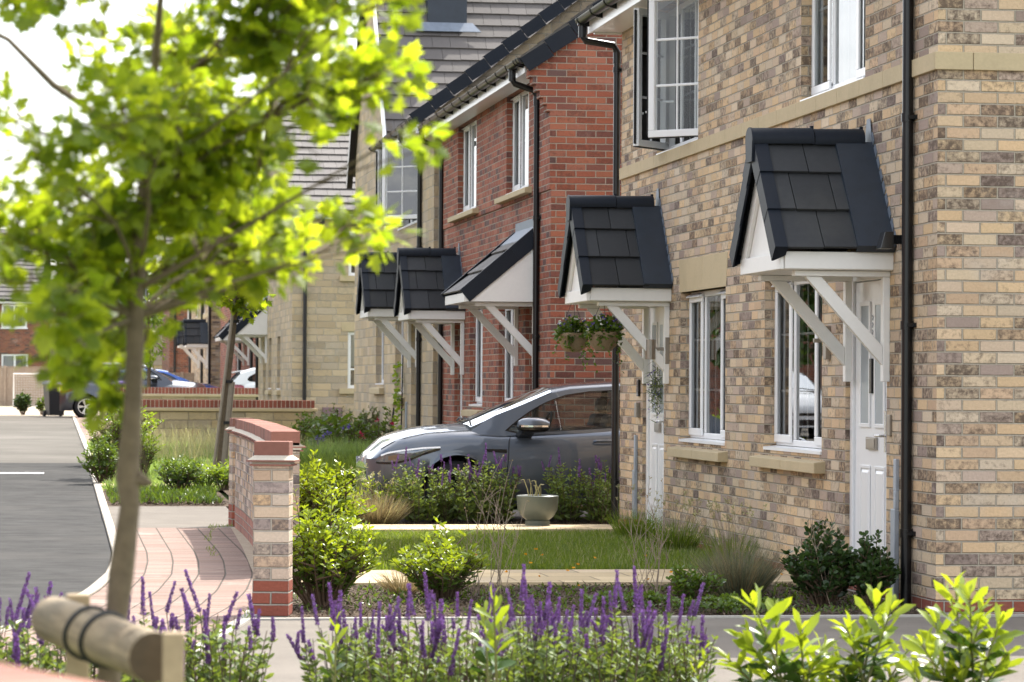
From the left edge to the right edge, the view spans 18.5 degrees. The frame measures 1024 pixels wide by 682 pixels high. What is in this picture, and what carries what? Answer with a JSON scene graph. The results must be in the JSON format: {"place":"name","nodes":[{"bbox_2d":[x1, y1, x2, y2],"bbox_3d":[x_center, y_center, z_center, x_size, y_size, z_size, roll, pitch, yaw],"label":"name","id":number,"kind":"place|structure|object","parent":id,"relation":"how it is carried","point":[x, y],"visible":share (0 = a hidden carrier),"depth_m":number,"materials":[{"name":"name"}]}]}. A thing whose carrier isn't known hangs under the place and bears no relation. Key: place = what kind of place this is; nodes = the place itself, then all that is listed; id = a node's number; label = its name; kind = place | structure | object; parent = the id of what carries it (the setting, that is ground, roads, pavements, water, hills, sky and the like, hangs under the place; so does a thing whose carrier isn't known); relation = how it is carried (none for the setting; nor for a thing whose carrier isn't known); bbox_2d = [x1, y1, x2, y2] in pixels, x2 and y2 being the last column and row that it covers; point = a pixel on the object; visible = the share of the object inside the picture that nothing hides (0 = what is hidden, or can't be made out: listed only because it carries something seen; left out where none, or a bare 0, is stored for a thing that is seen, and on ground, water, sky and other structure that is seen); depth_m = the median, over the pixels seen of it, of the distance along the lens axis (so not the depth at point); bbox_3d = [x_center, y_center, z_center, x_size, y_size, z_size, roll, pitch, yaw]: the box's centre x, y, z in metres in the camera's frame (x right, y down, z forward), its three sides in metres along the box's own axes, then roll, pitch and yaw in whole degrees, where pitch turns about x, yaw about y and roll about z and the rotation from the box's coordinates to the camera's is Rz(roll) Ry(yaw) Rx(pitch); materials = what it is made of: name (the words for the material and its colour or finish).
{"place":"outdoors","nodes":[
{"label":"outdoors","id":0,"kind":"place"},
{"bbox_2d":[0,416,85,462],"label":"road","id":1,"kind":"structure","parent":0,"point":[40,439],"depth_m":59.17,"materials":[{"name":"grey asphalt"}]},
{"bbox_2d":[0,463,111,625],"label":"road","id":2,"kind":"structure","parent":0,"point":[52,528],"depth_m":29.67,"materials":[{"name":"grey asphalt"}]},
{"bbox_2d":[0,415,115,632],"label":"kerb","id":3,"kind":"structure","parent":2,"relation":"on","point":[97,585],"depth_m":31.60,"materials":[{"name":"concrete"}]},
{"bbox_2d":[1,528,252,675],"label":"paving","id":4,"kind":"structure","parent":0,"point":[165,558],"depth_m":23.11,"materials":[{"name":"brick"}]},
{"bbox_2d":[103,491,228,505],"bbox_3d":[-4.068,1.842,36.831,1.416,0.055,3.500,0,-1,-8],"label":"planting bed","id":5,"kind":"object","parent":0,"point":[109,504],"visible":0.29,"depth_m":35.44,"materials":[{"name":"green plant"}]},
{"bbox_2d":[106,482,223,503],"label":"bed weeds","id":6,"kind":"object","parent":5,"relation":"on","point":[161,492],"visible":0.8,"depth_m":36.54,"materials":[{"name":"green plant"}]},
{"bbox_2d":[153,454,205,489],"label":"photinia shrub","id":7,"kind":"object","parent":5,"relation":"on","point":[185,473],"visible":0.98,"depth_m":38.21,"materials":[{"name":"green plant"}]},
{"bbox_2d":[108,506,234,527],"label":"drive","id":8,"kind":"structure","parent":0,"point":[178,516],"depth_m":33.15,"materials":[{"name":"beige concrete"}]},
{"bbox_2d":[0,0,357,289],"label":"sky","id":9,"kind":"structure","parent":0,"point":[46,49],"materials":[{"name":"white"}]},
{"bbox_2d":[0,415,517,609],"bbox_3d":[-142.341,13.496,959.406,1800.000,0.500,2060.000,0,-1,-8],"label":"ground","id":10,"kind":"structure","parent":0,"point":[224,494],"depth_m":38.18,"materials":[{"name":"soil"}]},
{"bbox_2d":[0,203,50,367],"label":"brick house","id":11,"kind":"structure","parent":10,"relation":"on","point":[17,341],"depth_m":148.25,"materials":[{"name":"red brick"}]},
{"bbox_2d":[0,366,55,405],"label":"board fence","id":12,"kind":"object","parent":10,"relation":"on","point":[6,385],"visible":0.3,"depth_m":129.41,"materials":[{"name":"brown wood"}]},
{"bbox_2d":[0,663,90,681],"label":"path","id":13,"kind":"structure","parent":10,"relation":"on","point":[10,673],"depth_m":3.83,"materials":[{"name":"brick"}]},
{"bbox_2d":[31,593,183,681],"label":"tree stake","id":14,"kind":"object","parent":10,"relation":"on","point":[81,630],"visible":1,"depth_m":6.18,"materials":[{"name":"brown wood"}]},
{"bbox_2d":[59,362,205,417],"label":"parked car","id":15,"kind":"object","parent":10,"relation":"on","point":[77,407],"visible":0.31,"depth_m":91.90,"materials":[{"name":"blue"}]},
{"bbox_2d":[161,237,198,372],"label":"brick house","id":16,"kind":"structure","parent":10,"relation":"on","point":[176,361],"depth_m":127.42,"materials":[{"name":"red brick"}]},
{"bbox_2d":[120,387,257,399],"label":"stone wall","id":17,"kind":"structure","parent":10,"relation":"on","point":[166,393],"depth_m":68.71,"materials":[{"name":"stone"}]},
{"bbox_2d":[176,272,220,387],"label":"brick house","id":18,"kind":"structure","parent":10,"relation":"on","point":[196,335],"depth_m":109.36,"materials":[{"name":"beige brick"}]},
{"bbox_2d":[99,400,317,441],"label":"stone wall","id":19,"kind":"structure","parent":10,"relation":"on","point":[182,414],"depth_m":56.30,"materials":[{"name":"stone"}]},
{"bbox_2d":[0,0,453,681],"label":"maple tree","id":20,"kind":"object","parent":10,"relation":"on","point":[186,158],"visible":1,"depth_m":6.40,"materials":[{"name":"green plant"}]},
{"bbox_2d":[214,283,254,387],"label":"brick house","id":21,"kind":"structure","parent":10,"relation":"on","point":[244,357],"depth_m":93.88,"materials":[{"name":"brick"}]},
{"bbox_2d":[225,418,305,571],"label":"garden wall","id":22,"kind":"structure","parent":10,"relation":"on","point":[245,434],"depth_m":28.75,"materials":[{"name":"brick"}]},
{"bbox_2d":[246,441,299,617],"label":"garden pier","id":23,"kind":"structure","parent":10,"relation":"on","point":[273,463],"depth_m":19.17,"materials":[{"name":"brick"}]},
{"bbox_2d":[201,445,370,501],"bbox_3d":[-2.937,1.847,45.694,3.320,0.270,20.700,0,-1,-8],"label":"planting bed","id":24,"kind":"object","parent":10,"relation":"on","point":[226,491],"visible":0.01,"depth_m":38.28,"materials":[{"name":"brown soil"}]},
{"bbox_2d":[101,421,342,462],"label":"verge grass","id":25,"kind":"structure","parent":24,"relation":"on","point":[194,440],"depth_m":49.33,"materials":[{"name":"plant"}]},
{"bbox_2d":[212,299,238,466],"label":"stake","id":26,"kind":"object","parent":24,"relation":"on","point":[228,416],"visible":0.77,"depth_m":43.42,"materials":[{"name":"wood"}]},
{"bbox_2d":[190,173,275,466],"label":"young tree","id":27,"kind":"object","parent":24,"relation":"on","point":[240,306],"visible":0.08,"depth_m":43.44,"materials":[{"name":"green plant"}]},
{"bbox_2d":[300,434,350,467],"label":"shrub","id":28,"kind":"object","parent":24,"relation":"on","point":[308,451],"visible":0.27,"depth_m":43.41,"materials":[{"name":"green plant"}]},
{"bbox_2d":[305,413,352,450],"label":"broadleaf plant","id":29,"kind":"object","parent":24,"relation":"on","point":[334,429],"visible":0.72,"depth_m":48.92,"materials":[{"name":"green plant"}]},
{"bbox_2d":[341,414,377,448],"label":"border shrub","id":30,"kind":"object","parent":24,"relation":"on","point":[358,428],"visible":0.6,"depth_m":50.52,"materials":[{"name":"green plant"}]},
{"bbox_2d":[227,63,354,424],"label":"stone house","id":31,"kind":"structure","parent":10,"relation":"on","point":[303,345],"depth_m":72.23,"materials":[{"name":"stone"}]},
{"bbox_2d":[346,0,594,440],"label":"stone house","id":32,"kind":"structure","parent":10,"relation":"on","point":[467,45],"depth_m":49.77,"materials":[{"name":"stone"}]},
{"bbox_2d":[375,142,416,229],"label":"window","id":33,"kind":"structure","parent":32,"relation":"in","point":[401,186],"depth_m":47.28,"materials":[{"name":"plastic"}]},
{"bbox_2d":[393,0,621,506],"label":"brick house","id":34,"kind":"structure","parent":10,"relation":"on","point":[528,143],"depth_m":36.93,"materials":[{"name":"brick"}]},
{"bbox_2d":[459,120,476,213],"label":"window","id":35,"kind":"structure","parent":34,"relation":"in","point":[470,131],"depth_m":42.41,"materials":[{"name":"plastic"}]},
{"bbox_2d":[469,309,482,406],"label":"window","id":36,"kind":"structure","parent":34,"relation":"in","point":[479,327],"depth_m":41.69,"materials":[{"name":"plastic"}]},
{"bbox_2d":[504,309,513,401],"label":"window","id":37,"kind":"structure","parent":34,"relation":"in","point":[509,313],"depth_m":39.04,"materials":[{"name":"plastic"}]},
{"bbox_2d":[505,91,528,194],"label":"window","id":38,"kind":"structure","parent":34,"relation":"in","point":[521,101],"depth_m":37.89,"materials":[{"name":"plastic"}]},
{"bbox_2d":[251,614,1023,620],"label":"edging","id":39,"kind":"object","parent":10,"relation":"on","point":[698,616],"visible":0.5,"depth_m":19.21,"materials":[{"name":"concrete"}]},
{"bbox_2d":[557,0,1023,613],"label":"brick house","id":40,"kind":"structure","parent":10,"relation":"on","point":[795,242],"depth_m":21.95,"materials":[{"name":"brick"}]},
{"bbox_2d":[552,305,592,369],"bbox_3d":[0.572,-0.111,29.285,0.400,0.755,0.390,0,-1,-8],"label":"hanging basket","id":41,"kind":"object","parent":40,"relation":"hanging from","point":[568,337],"visible":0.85,"depth_m":29.19,"materials":[{"name":"wicker"}]},
{"bbox_2d":[583,286,624,373],"bbox_3d":[0.832,-0.101,28.389,0.392,0.795,0.397,0,-1,-8],"label":"hanging basket","id":42,"kind":"object","parent":40,"relation":"hanging from","point":[608,337],"visible":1,"depth_m":28.29,"materials":[{"name":"wicker"}]},
{"bbox_2d":[646,306,663,531],"bbox_3d":[1.353,0.700,29.127,0.134,2.185,1.080,0,-1,-8],"label":"door","id":43,"kind":"structure","parent":40,"relation":"in","point":[654,431],"depth_m":29.26,"materials":[{"name":"plastic"}]},
{"bbox_2d":[633,0,698,154],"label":"window","id":44,"kind":"structure","parent":40,"relation":"in","point":[666,44],"depth_m":28.54,"materials":[{"name":"plastic"}]},
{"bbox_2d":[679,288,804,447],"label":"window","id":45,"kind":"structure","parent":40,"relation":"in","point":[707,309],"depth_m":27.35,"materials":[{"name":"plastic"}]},
{"bbox_2d":[763,281,821,454],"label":"window","id":46,"kind":"structure","parent":40,"relation":"in","point":[798,360],"depth_m":24.11,"materials":[{"name":"plastic"}]},
{"bbox_2d":[800,0,864,100],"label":"window","id":47,"kind":"structure","parent":40,"relation":"in","point":[838,26],"depth_m":22.95,"materials":[{"name":"plastic"}]},
{"bbox_2d":[849,277,886,556],"bbox_3d":[2.473,0.603,21.581,0.134,2.185,1.140,0,-1,-8],"label":"door","id":48,"kind":"structure","parent":40,"relation":"in","point":[868,395],"depth_m":21.70,"materials":[{"name":"plastic"}]},
{"bbox_2d":[300,446,363,499],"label":"feather grass","id":49,"kind":"object","parent":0,"point":[347,464],"depth_m":36.40,"materials":[{"name":"green plant"}]},
{"bbox_2d":[335,510,604,522],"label":"drive","id":50,"kind":"structure","parent":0,"point":[517,516],"depth_m":33.01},
{"bbox_2d":[356,381,619,522],"bbox_3d":[0.545,1.177,32.924,4.286,1.525,2.149,0,-1,-8],"label":"parked car","id":51,"kind":"object","parent":50,"relation":"on","point":[528,445],"visible":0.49,"depth_m":32.02,"materials":[{"name":"grey metal"}]},
{"bbox_2d":[351,524,618,532],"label":"path","id":52,"kind":"structure","parent":0,"point":[415,527],"depth_m":30.03,"materials":[{"name":"beige concrete"}]},
{"bbox_2d":[516,479,558,525],"bbox_3d":[0.248,1.565,30.499,0.410,0.449,0.410,0,-1,-8],"label":"plant pot","id":53,"kind":"object","parent":52,"relation":"on","point":[539,510],"visible":1,"depth_m":30.36,"materials":[{"name":"ceramic"}]},
{"bbox_2d":[330,528,764,569],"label":"lawn","id":54,"kind":"structure","parent":0,"point":[528,564],"depth_m":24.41,"materials":[{"name":"plant"}]},
{"bbox_2d":[299,449,376,542],"bbox_3d":[-1.495,1.315,25.041,0.826,0.910,0.872,0,-1,-8],"label":"laurel shrub","id":55,"kind":"object","parent":54,"relation":"on","point":[308,492],"visible":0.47,"depth_m":24.95,"materials":[{"name":"green plant"}]},
{"bbox_2d":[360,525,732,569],"bbox_3d":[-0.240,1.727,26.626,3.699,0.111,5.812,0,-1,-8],"label":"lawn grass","id":56,"kind":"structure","parent":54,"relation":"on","point":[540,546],"depth_m":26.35,"materials":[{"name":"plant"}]},
{"bbox_2d":[598,485,662,536],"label":"meadow grass","id":57,"kind":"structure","parent":54,"relation":"on","point":[620,529],"depth_m":28.69,"materials":[{"name":"plant"}]},
{"bbox_2d":[637,490,710,550],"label":"meadow grass","id":58,"kind":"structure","parent":54,"relation":"on","point":[676,538],"depth_m":26.62,"materials":[{"name":"plant"}]},
{"bbox_2d":[685,496,759,562],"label":"meadow grass","id":59,"kind":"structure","parent":54,"relation":"on","point":[724,537],"depth_m":24.77,"materials":[{"name":"plant"}]},
{"bbox_2d":[302,569,795,586],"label":"path","id":60,"kind":"structure","parent":0,"point":[586,576],"depth_m":22.80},
{"bbox_2d":[185,617,1023,681],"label":"footway","id":61,"kind":"structure","parent":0,"point":[284,662],"depth_m":17.73,"materials":[{"name":"grey concrete"}]},
{"bbox_2d":[281,580,928,617],"bbox_3d":[0.431,1.717,20.728,4.180,0.001,3.080,0,-1,-8],"label":"planting bed","id":62,"kind":"object","parent":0,"point":[349,609],"visible":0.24,"depth_m":20.25,"materials":[{"name":"brown soil"}]},
{"bbox_2d":[292,487,386,607],"bbox_3d":[-1.220,1.315,20.080,0.943,0.777,0.797,0,-1,32],"label":"laurel shrub","id":63,"kind":"object","parent":62,"relation":"on","point":[319,569],"visible":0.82,"depth_m":19.90,"materials":[{"name":"green plant"}]},
{"bbox_2d":[389,532,492,600],"bbox_3d":[-0.454,1.487,20.732,0.631,0.460,0.733,1,-1,-39],"label":"laurel shrub","id":64,"kind":"object","parent":62,"relation":"on","point":[444,578],"visible":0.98,"depth_m":20.67,"materials":[{"name":"green plant"}]},
{"bbox_2d":[458,455,528,597],"bbox_3d":[-0.137,1.242,21.121,0.503,0.956,0.266,1,-1,-24],"label":"dry perennial","id":65,"kind":"object","parent":62,"relation":"on","point":[502,543],"visible":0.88,"depth_m":21.07,"materials":[{"name":"brown plant"}]},
{"bbox_2d":[293,580,909,615],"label":"bed weeds","id":66,"kind":"object","parent":62,"relation":"on","point":[796,596],"visible":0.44,"depth_m":20.56,"materials":[{"name":"green plant"}]},
{"bbox_2d":[573,588,679,609],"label":"ground cover plant","id":67,"kind":"object","parent":62,"relation":"on","point":[654,597],"visible":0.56,"depth_m":19.96,"materials":[{"name":"green plant"}]},
{"bbox_2d":[620,476,672,592],"bbox_3d":[0.925,1.318,21.164,0.377,0.818,0.237,0,-1,17],"label":"dry perennial","id":68,"kind":"object","parent":62,"relation":"on","point":[659,552],"visible":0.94,"depth_m":21.14,"materials":[{"name":"brown plant"}]},
{"bbox_2d":[666,565,726,601],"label":"ground cover plant","id":69,"kind":"object","parent":62,"relation":"on","point":[687,584],"visible":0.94,"depth_m":20.27,"materials":[{"name":"green plant"}]},
{"bbox_2d":[670,591,792,614],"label":"ground cover plant","id":70,"kind":"object","parent":62,"relation":"on","point":[727,602],"visible":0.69,"depth_m":19.57,"materials":[{"name":"green plant"}]},
{"bbox_2d":[676,502,798,599],"bbox_3d":[1.520,1.406,21.049,0.825,0.647,0.925,0,-1,27],"label":"grass tuft","id":71,"kind":"object","parent":62,"relation":"on","point":[744,575],"visible":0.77,"depth_m":20.92,"materials":[{"name":"plant"}]},
{"bbox_2d":[779,518,860,605],"bbox_3d":[2.042,1.443,20.482,0.568,0.568,0.642,0,-1,-8],"label":"pittosporum shrub","id":72,"kind":"object","parent":62,"relation":"on","point":[806,577],"visible":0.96,"depth_m":20.37,"materials":[{"name":"green plant"}]},
{"bbox_2d":[845,529,901,607],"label":"pittosporum shrub","id":73,"kind":"object","parent":62,"relation":"on","point":[874,568],"visible":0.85,"depth_m":20.22,"materials":[{"name":"green plant"}]},
{"label":"planting bed","id":74,"kind":"structure","parent":0,"visible":0},
{"bbox_2d":[343,463,417,523],"bbox_3d":[-1.351,1.527,31.027,0.946,0.645,1.007,0,-1,-8],"label":"grass tuft","id":75,"kind":"object","parent":74,"relation":"on","point":[384,514],"visible":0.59,"depth_m":30.90,"materials":[{"name":"plant"}]},
{"bbox_2d":[391,447,442,523],"bbox_3d":[-0.934,1.450,31.169,0.516,0.806,0.489,0,-1,-8],"label":"salvia","id":76,"kind":"object","parent":74,"relation":"on","point":[419,505],"visible":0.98,"depth_m":31.14,"materials":[{"name":"green plant"}]},
{"bbox_2d":[427,454,474,523],"bbox_3d":[-0.634,1.495,31.481,0.495,0.728,0.397,1,-1,-42],"label":"salvia","id":77,"kind":"object","parent":74,"relation":"on","point":[446,510],"visible":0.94,"depth_m":31.40,"materials":[{"name":"green plant"}]},
{"bbox_2d":[449,443,502,523],"bbox_3d":[-0.374,1.435,31.285,0.516,0.846,0.489,1,-1,-23],"label":"salvia","id":78,"kind":"object","parent":74,"relation":"on","point":[473,508],"visible":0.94,"depth_m":31.20,"materials":[{"name":"green plant"}]},
{"bbox_2d":[474,454,521,523],"bbox_3d":[-0.122,1.498,31.503,0.397,0.728,0.495,0,-1,33],"label":"salvia","id":79,"kind":"object","parent":74,"relation":"on","point":[506,504],"visible":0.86,"depth_m":31.48,"materials":[{"name":"green plant"}]},
{"bbox_2d":[541,447,591,523],"bbox_3d":[0.563,1.463,31.490,0.516,0.806,0.489,1,-1,-38],"label":"salvia","id":80,"kind":"object","parent":74,"relation":"on","point":[568,509],"visible":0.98,"depth_m":31.42,"materials":[{"name":"green plant"}]},
{"bbox_2d":[579,455,619,523],"bbox_3d":[0.869,1.504,31.458,0.397,0.728,0.495,0,-1,18],"label":"salvia","id":81,"kind":"object","parent":74,"relation":"on","point":[594,507],"visible":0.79,"depth_m":31.35,"materials":[{"name":"green plant"}]},
{"label":"planting bed","id":82,"kind":"structure","parent":0,"visible":0},
{"bbox_2d":[0,572,91,675],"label":"salvia","id":83,"kind":"object","parent":82,"relation":"on","point":[41,659],"visible":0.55,"depth_m":11.50,"materials":[{"name":"green plant"}]},
{"bbox_2d":[95,576,193,681],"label":"salvia","id":84,"kind":"object","parent":82,"relation":"on","point":[125,678],"visible":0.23,"depth_m":11.81,"materials":[{"name":"purple plant"}]},
{"bbox_2d":[148,569,247,681],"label":"salvia","id":85,"kind":"object","parent":82,"relation":"on","point":[189,616],"visible":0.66,"depth_m":12.22,"materials":[{"name":"green plant"}]},
{"bbox_2d":[187,593,277,681],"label":"salvia","id":86,"kind":"object","parent":82,"relation":"on","point":[242,672],"visible":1,"depth_m":11.93,"materials":[{"name":"green plant"}]},
{"bbox_2d":[319,611,347,681],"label":"laurel shrub","id":87,"kind":"object","parent":82,"relation":"on","point":[331,656],"visible":1,"depth_m":11.39,"materials":[{"name":"green plant"}]},
{"bbox_2d":[286,582,400,681],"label":"salvia","id":88,"kind":"object","parent":82,"relation":"on","point":[350,670],"visible":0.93,"depth_m":12.11,"materials":[{"name":"green plant"}]},
{"bbox_2d":[336,590,411,681],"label":"salvia","id":89,"kind":"object","parent":82,"relation":"on","point":[364,626],"visible":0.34,"depth_m":12.52,"materials":[{"name":"green plant"}]},
{"bbox_2d":[358,583,453,681],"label":"salvia","id":90,"kind":"object","parent":82,"relation":"on","point":[391,674],"visible":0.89,"depth_m":11.92,"materials":[{"name":"green plant"}]},
{"bbox_2d":[381,571,496,680],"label":"salvia","id":91,"kind":"object","parent":82,"relation":"on","point":[428,605],"visible":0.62,"depth_m":12.37,"materials":[{"name":"green plant"}]},
{"bbox_2d":[432,598,518,681],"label":"salvia","id":92,"kind":"object","parent":82,"relation":"on","point":[467,673],"visible":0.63,"depth_m":11.77,"materials":[{"name":"green plant"}]},
{"bbox_2d":[469,583,516,681],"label":"laurel shrub","id":93,"kind":"object","parent":82,"relation":"on","point":[484,655],"visible":1,"depth_m":11.32,"materials":[{"name":"green plant"}]},
{"bbox_2d":[471,564,569,679],"bbox_3d":[0.028,1.245,12.535,0.404,0.716,0.401,0,-1,20],"label":"salvia","id":94,"kind":"object","parent":82,"relation":"on","point":[523,639],"visible":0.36,"depth_m":12.50,"materials":[{"name":"green plant"}]},
{"bbox_2d":[479,576,597,681],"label":"salvia","id":95,"kind":"object","parent":82,"relation":"on","point":[546,665],"visible":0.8,"depth_m":12.02,"materials":[{"name":"purple plant"}]},
{"bbox_2d":[542,581,620,681],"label":"salvia","id":96,"kind":"object","parent":82,"relation":"on","point":[596,618],"visible":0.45,"depth_m":12.63,"materials":[{"name":"green plant"}]},
{"bbox_2d":[564,569,665,681],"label":"salvia","id":97,"kind":"object","parent":82,"relation":"on","point":[602,672],"visible":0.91,"depth_m":12.14,"materials":[{"name":"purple plant"}]},
{"bbox_2d":[590,565,704,681],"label":"salvia","id":98,"kind":"object","parent":82,"relation":"on","point":[638,601],"visible":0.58,"depth_m":12.49,"materials":[{"name":"purple plant"}]},
{"bbox_2d":[642,601,717,681],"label":"salvia","id":99,"kind":"object","parent":82,"relation":"on","point":[683,674],"visible":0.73,"depth_m":12.17,"materials":[{"name":"green plant"}]},
{"bbox_2d":[711,583,846,681],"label":"laurel shrub","id":100,"kind":"object","parent":82,"relation":"on","point":[762,662],"visible":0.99,"depth_m":11.44,"materials":[{"name":"green plant"}]},
{"bbox_2d":[808,581,925,681],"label":"laurel shrub","id":101,"kind":"object","parent":82,"relation":"on","point":[856,666],"visible":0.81,"depth_m":11.77,"materials":[{"name":"green plant"}]},
{"bbox_2d":[895,572,1023,681],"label":"laurel shrub","id":102,"kind":"object","parent":82,"relation":"on","point":[967,653],"visible":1,"depth_m":11.38,"materials":[{"name":"green plant"}]},
{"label":"lawn","id":103,"kind":"structure","parent":0,"visible":0},
{"bbox_2d":[76,434,118,482],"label":"photinia shrub","id":104,"kind":"object","parent":103,"relation":"on","point":[105,461],"visible":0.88,"depth_m":40.07,"materials":[{"name":"green plant"}]},
{"bbox_2d":[82,383,165,464],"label":"photinia shrub","id":105,"kind":"object","parent":103,"relation":"on","point":[144,427],"visible":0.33,"depth_m":45.58,"materials":[{"name":"green plant"}]},
{"bbox_2d":[86,439,305,490],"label":"verge grass","id":106,"kind":"structure","parent":103,"relation":"on","point":[152,475],"depth_m":45.30,"materials":[{"name":"green plant"}]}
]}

